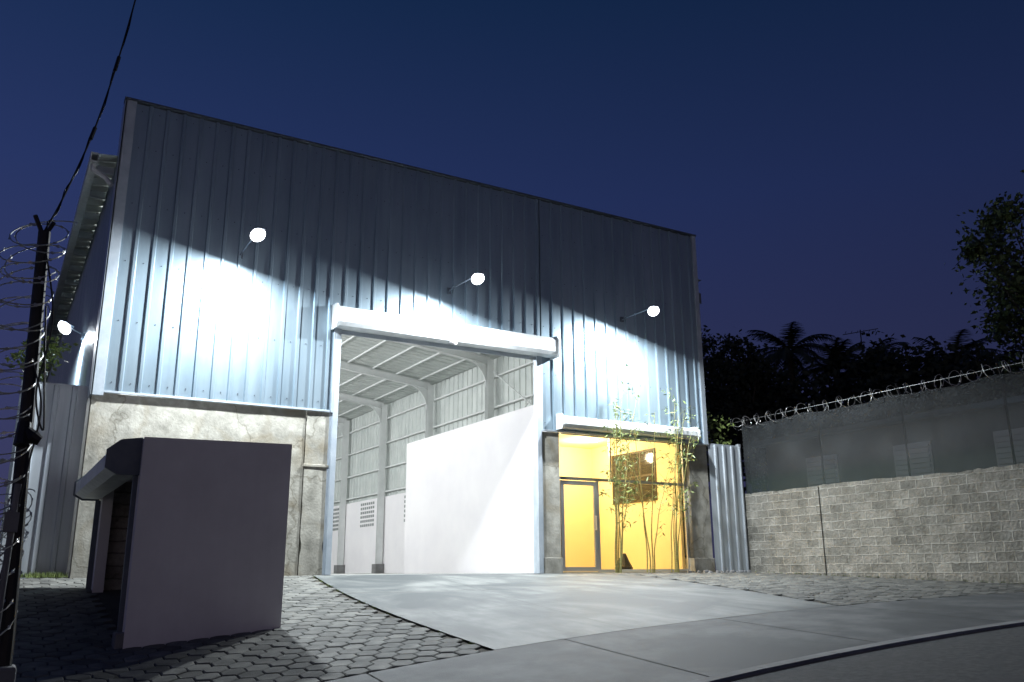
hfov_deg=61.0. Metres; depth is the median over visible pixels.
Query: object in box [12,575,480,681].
hexagonal paving
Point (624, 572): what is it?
shop floor
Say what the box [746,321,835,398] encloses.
palm tree
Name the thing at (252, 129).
parapet cap
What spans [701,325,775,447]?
garden tree
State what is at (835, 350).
palm tree
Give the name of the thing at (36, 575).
weeds
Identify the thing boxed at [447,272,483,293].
wall street lamp
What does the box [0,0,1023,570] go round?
sky
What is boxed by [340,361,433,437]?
portal frame
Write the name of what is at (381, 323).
shutter housing
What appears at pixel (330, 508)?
shutter bottom bar and rails
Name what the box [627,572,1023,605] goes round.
hexagonal paving
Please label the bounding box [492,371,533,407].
wind braces
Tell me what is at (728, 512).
metal side gate
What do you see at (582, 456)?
shop room walls
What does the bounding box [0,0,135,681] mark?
utility pole
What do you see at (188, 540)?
utility enclosure
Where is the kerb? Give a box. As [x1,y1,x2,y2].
[688,619,1023,681]
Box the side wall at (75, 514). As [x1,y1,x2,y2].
[66,396,91,577]
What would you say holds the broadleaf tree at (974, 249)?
on the ground
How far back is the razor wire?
20.41 m
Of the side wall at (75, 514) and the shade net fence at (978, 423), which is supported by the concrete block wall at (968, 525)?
the shade net fence at (978, 423)
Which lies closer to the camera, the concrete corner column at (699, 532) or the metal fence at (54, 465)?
the metal fence at (54, 465)
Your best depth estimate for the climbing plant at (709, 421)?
24.09 m
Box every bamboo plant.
[599,360,648,572]
[613,412,674,572]
[655,388,703,571]
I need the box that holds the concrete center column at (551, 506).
[542,432,560,557]
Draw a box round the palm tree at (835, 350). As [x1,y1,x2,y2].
[799,337,875,390]
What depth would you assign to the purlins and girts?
37.34 m
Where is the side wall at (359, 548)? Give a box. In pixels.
[331,444,694,572]
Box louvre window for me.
[611,448,657,504]
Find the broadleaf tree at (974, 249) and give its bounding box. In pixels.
[944,170,1023,373]
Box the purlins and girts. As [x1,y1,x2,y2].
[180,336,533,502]
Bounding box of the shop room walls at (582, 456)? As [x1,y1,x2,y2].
[554,432,684,571]
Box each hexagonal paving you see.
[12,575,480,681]
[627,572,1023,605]
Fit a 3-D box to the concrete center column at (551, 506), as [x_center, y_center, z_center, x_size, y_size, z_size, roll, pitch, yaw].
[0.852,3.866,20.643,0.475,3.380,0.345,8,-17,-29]
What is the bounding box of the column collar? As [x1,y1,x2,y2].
[303,464,328,467]
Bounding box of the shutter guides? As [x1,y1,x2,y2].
[322,413,543,574]
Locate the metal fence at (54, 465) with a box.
[0,380,88,578]
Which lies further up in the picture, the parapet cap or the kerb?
the parapet cap
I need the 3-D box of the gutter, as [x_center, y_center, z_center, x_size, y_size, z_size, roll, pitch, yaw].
[-16.401,0.272,30.873,0.479,0.630,32.850,8,-17,-29]
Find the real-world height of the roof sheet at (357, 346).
0.978 m
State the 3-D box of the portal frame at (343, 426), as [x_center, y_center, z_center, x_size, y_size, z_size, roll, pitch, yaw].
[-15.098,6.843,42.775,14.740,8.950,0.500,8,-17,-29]
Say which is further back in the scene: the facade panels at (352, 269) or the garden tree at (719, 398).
the garden tree at (719, 398)
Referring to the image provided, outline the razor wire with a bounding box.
[731,354,1023,429]
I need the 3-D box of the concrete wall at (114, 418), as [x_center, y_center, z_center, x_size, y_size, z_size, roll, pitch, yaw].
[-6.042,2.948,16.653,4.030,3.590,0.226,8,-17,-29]
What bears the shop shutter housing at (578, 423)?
attached to the facade
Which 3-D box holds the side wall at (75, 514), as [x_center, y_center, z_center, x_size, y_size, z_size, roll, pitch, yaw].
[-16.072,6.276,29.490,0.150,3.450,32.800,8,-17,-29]
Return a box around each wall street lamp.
[58,319,84,339]
[238,227,265,258]
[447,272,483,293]
[620,305,658,321]
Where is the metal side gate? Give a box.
[706,443,749,570]
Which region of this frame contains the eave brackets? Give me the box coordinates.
[39,165,113,381]
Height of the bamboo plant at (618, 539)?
5.148 m
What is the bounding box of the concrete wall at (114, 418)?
[70,393,305,577]
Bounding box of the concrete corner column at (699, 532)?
[680,444,712,557]
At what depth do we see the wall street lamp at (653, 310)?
21.67 m
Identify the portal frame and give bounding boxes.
[111,393,685,557]
[122,394,349,573]
[339,392,386,572]
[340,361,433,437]
[361,332,493,419]
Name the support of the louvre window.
attached to the shop room walls at (582, 456)
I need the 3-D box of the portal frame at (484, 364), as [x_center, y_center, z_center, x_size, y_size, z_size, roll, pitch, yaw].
[-7.002,3.262,29.447,14.740,8.950,0.500,8,-17,-29]
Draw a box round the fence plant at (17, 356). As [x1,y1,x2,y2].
[4,332,78,380]
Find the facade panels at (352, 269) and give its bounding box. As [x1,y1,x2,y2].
[104,104,702,442]
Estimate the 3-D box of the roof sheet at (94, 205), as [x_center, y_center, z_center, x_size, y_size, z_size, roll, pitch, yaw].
[-13.136,0.018,33.027,7.880,0.978,33.080,8,-17,-29]
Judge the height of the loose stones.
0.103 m
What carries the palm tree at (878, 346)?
on the ground
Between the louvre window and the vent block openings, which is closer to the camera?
the louvre window
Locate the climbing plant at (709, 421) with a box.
[705,408,733,450]
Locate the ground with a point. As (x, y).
(446, 634)
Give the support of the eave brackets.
attached to the gutter
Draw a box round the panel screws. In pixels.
[111,111,686,422]
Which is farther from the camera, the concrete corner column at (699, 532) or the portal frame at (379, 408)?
the portal frame at (379, 408)
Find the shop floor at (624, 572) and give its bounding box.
[563,571,692,572]
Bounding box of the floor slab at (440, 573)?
[67,572,686,577]
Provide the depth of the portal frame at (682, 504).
23.14 m
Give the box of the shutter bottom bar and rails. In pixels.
[324,328,543,574]
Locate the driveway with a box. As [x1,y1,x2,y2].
[314,573,835,649]
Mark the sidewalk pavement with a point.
(711, 647)
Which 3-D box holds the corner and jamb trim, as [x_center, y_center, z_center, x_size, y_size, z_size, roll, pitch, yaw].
[-1.354,-0.957,20.587,15.070,6.040,0.465,8,-17,-29]
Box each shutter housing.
[331,303,559,359]
[556,413,700,441]
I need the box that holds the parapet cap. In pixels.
[124,96,695,236]
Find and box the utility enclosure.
[73,437,291,648]
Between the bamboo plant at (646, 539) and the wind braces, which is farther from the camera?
the wind braces
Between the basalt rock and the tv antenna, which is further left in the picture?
the basalt rock
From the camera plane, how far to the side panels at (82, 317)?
19.91 m
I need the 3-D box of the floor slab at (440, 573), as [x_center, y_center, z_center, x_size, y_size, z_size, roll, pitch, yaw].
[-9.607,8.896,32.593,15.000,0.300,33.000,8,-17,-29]
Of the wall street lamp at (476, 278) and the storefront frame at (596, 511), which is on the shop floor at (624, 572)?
the storefront frame at (596, 511)
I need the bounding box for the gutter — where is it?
[40,151,113,366]
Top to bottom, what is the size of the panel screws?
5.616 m
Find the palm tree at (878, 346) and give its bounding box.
[828,337,908,385]
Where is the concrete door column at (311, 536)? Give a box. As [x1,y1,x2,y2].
[297,411,329,577]
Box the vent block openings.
[333,495,405,530]
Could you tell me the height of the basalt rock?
0.456 m
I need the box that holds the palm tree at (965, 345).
[911,329,1001,385]
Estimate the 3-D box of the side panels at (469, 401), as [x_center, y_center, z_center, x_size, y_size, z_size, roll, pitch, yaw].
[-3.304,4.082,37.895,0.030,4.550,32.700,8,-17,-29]
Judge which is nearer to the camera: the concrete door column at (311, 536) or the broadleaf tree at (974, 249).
the concrete door column at (311, 536)
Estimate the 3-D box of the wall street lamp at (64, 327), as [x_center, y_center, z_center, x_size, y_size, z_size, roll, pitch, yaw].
[-9.731,-0.256,19.250,0.576,0.397,0.280,8,-17,-29]
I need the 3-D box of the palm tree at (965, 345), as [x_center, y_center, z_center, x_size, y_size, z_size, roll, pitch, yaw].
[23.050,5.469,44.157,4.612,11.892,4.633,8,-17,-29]
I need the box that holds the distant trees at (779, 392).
[705,331,1023,493]
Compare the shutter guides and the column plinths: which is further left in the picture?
the shutter guides
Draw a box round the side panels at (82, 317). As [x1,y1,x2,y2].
[46,167,115,392]
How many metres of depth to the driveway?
12.95 m
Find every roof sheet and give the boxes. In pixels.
[41,154,191,400]
[202,279,700,420]
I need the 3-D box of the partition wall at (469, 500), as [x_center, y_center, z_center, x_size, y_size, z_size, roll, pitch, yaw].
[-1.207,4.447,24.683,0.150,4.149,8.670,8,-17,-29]
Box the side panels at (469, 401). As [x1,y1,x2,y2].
[334,353,533,505]
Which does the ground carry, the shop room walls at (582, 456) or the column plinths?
the column plinths
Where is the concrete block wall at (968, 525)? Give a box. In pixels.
[744,463,1023,583]
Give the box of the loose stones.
[687,569,750,572]
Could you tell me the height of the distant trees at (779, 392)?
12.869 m
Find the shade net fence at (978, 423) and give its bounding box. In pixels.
[741,362,1023,493]
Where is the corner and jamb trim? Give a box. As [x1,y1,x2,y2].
[88,99,707,445]
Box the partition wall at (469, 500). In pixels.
[404,405,546,573]
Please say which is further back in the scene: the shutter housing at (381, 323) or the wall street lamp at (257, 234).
the shutter housing at (381, 323)
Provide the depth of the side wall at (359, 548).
42.56 m
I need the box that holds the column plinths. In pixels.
[544,558,714,572]
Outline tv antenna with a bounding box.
[843,328,877,342]
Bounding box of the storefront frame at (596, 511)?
[555,432,689,571]
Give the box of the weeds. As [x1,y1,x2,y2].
[20,570,1023,643]
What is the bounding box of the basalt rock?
[616,553,632,568]
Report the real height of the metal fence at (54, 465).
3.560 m
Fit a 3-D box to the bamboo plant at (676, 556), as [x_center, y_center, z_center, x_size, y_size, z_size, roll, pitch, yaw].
[4.369,3.478,21.972,1.314,4.574,1.011,3,-15,-12]
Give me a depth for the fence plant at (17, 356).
16.77 m
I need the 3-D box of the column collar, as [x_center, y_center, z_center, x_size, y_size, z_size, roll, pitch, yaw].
[-4.018,2.556,17.816,0.535,0.060,0.032,8,-17,-29]
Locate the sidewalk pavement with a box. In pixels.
[326,592,1023,681]
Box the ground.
[315,571,1022,681]
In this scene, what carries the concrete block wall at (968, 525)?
on the ground

